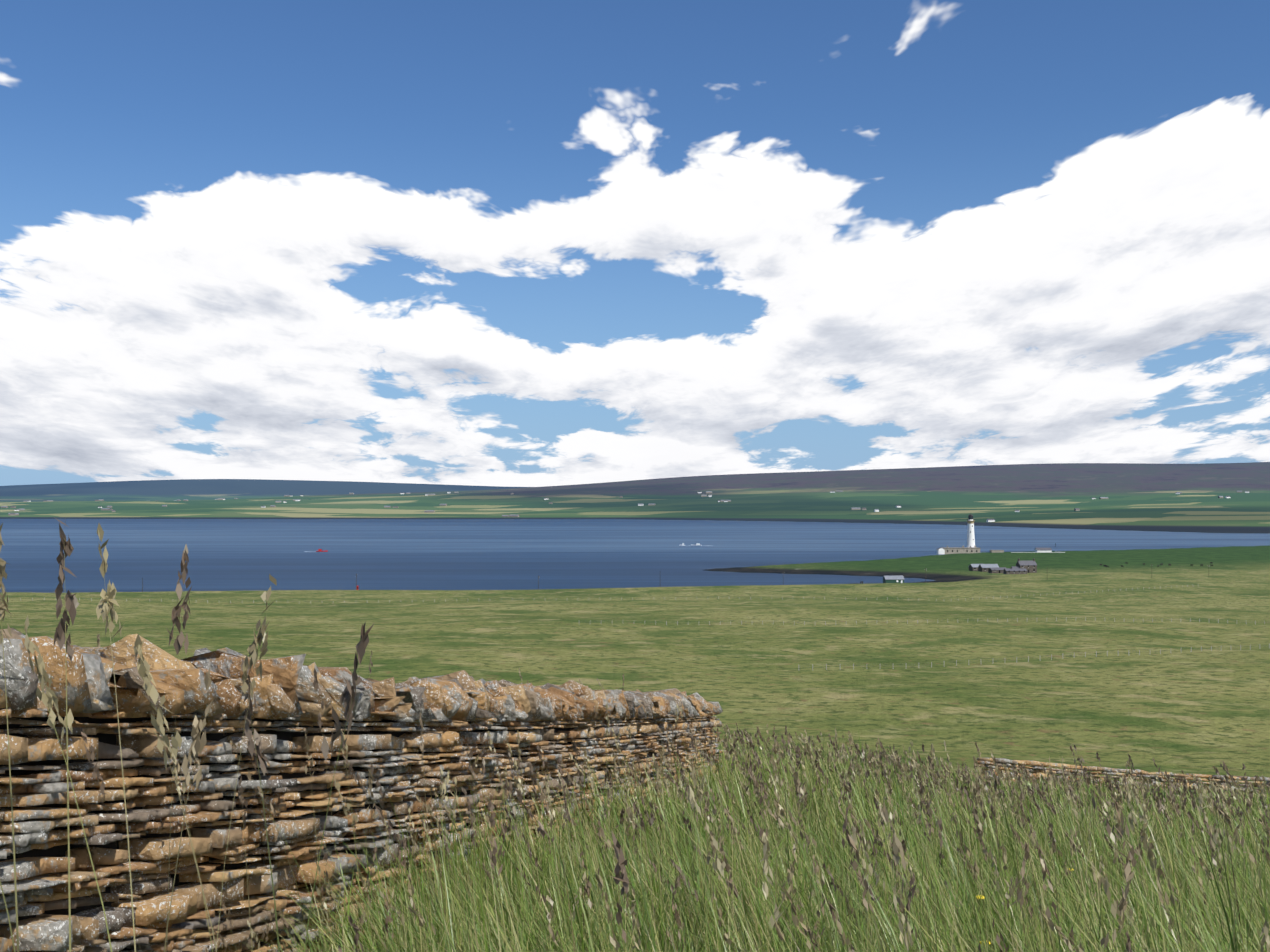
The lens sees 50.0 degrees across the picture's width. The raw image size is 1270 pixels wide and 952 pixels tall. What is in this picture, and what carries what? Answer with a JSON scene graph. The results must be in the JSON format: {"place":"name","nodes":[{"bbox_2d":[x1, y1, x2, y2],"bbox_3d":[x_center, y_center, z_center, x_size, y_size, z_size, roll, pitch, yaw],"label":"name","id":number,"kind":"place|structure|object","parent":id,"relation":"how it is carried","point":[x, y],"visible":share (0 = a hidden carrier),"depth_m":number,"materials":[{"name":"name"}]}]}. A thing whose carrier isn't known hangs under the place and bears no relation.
{"place":"outdoors","nodes":[
{"label":"outdoors","id":0,"kind":"place"},
{"bbox_2d":[0,462,1269,951],"bbox_3d":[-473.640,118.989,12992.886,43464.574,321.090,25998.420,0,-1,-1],"label":"ground","id":1,"kind":"structure","parent":0,"point":[1194,700],"depth_m":475.69,"materials":[{"name":"green plant"}]},
{"bbox_2d":[20,596,927,603],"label":"fence","id":2,"kind":"object","parent":1,"relation":"on","point":[462,600],"visible":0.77,"depth_m":618.86,"materials":[{"name":"grey"}]},
{"bbox_2d":[1,491,1248,521],"bbox_3d":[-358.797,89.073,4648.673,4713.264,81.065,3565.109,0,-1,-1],"label":"distant houses","id":3,"kind":"structure","parent":1,"relation":"on","point":[433,511],"depth_m":4379.71,"materials":[{"name":"white paint"}]},
{"bbox_2d":[0,517,1269,951],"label":"tall grass","id":4,"kind":"structure","parent":1,"relation":"on","point":[776,851],"depth_m":6.02,"materials":[{"name":"green plant"}]},
{"bbox_2d":[0,628,1269,951],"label":"dry stone wall","id":5,"kind":"structure","parent":1,"relation":"on","point":[386,732],"depth_m":5.92,"materials":[{"name":"brown stone"}]},
{"bbox_2d":[883,575,904,582],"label":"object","id":6,"kind":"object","parent":1,"relation":"on","point":[894,579],"visible":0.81,"depth_m":825.35,"materials":[{"name":"green paint"}]},
{"bbox_2d":[591,617,1264,624],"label":"fence","id":7,"kind":"object","parent":1,"relation":"on","point":[1152,620],"visible":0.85,"depth_m":453.70,"materials":[{"name":"grey"}]},
{"bbox_2d":[967,513,974,546],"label":"lighthouse","id":8,"kind":"object","parent":1,"relation":"on","point":[970,535],"visible":0.9,"depth_m":1124.20,"materials":[{"name":"white paint"}]},
{"bbox_2d":[968,564,979,570],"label":"shed","id":9,"kind":"structure","parent":1,"relation":"on","point":[973,567],"depth_m":926.05,"materials":[{"name":"stone"}]},
{"bbox_2d":[978,564,998,571],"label":"shed","id":10,"kind":"structure","parent":1,"relation":"on","point":[983,567],"depth_m":916.46,"materials":[{"name":"stone"}]},
{"bbox_2d":[988,567,1005,572],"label":"byre","id":11,"kind":"structure","parent":1,"relation":"on","point":[996,570],"depth_m":898.50,"materials":[{"name":"stone"}]},
{"bbox_2d":[936,546,1064,553],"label":"lighthouse station","id":12,"kind":"object","parent":1,"relation":"on","point":[952,550],"visible":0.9,"depth_m":1115.71,"materials":[{"name":"white paint"}]},
{"bbox_2d":[1003,568,1026,573],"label":"byre","id":13,"kind":"structure","parent":1,"relation":"on","point":[1015,571],"depth_m":886.82,"materials":[{"name":"stone"}]},
{"bbox_2d":[976,868,1073,947],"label":"yellow flowers","id":14,"kind":"object","parent":1,"relation":"on","point":[980,942],"visible":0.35,"depth_m":6.16,"materials":[{"name":"yellow plant"}]},
{"bbox_2d":[1016,559,1036,572],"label":"farmhouse","id":15,"kind":"object","parent":1,"relation":"on","point":[1030,566],"visible":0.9,"depth_m":901.22,"materials":[{"name":"stone"}]},
{"bbox_2d":[800,644,1269,669],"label":"fence","id":16,"kind":"object","parent":1,"relation":"on","point":[853,665],"visible":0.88,"depth_m":320.74,"materials":[{"name":"grey"}]},
{"bbox_2d":[936,585,1193,600],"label":"fence","id":17,"kind":"object","parent":1,"relation":"on","point":[1070,592],"visible":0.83,"depth_m":702.85,"materials":[{"name":"grey"}]},
{"bbox_2d":[0,519,1269,592],"bbox_3d":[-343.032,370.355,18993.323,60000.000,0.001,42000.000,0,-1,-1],"label":"sea","id":18,"kind":"structure","parent":0,"point":[388,554],"depth_m":1399.35,"materials":[{"name":"blue liquid"}]},
{"bbox_2d":[0,0,1269,486],"label":"sky","id":19,"kind":"structure","parent":0,"point":[502,243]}
]}

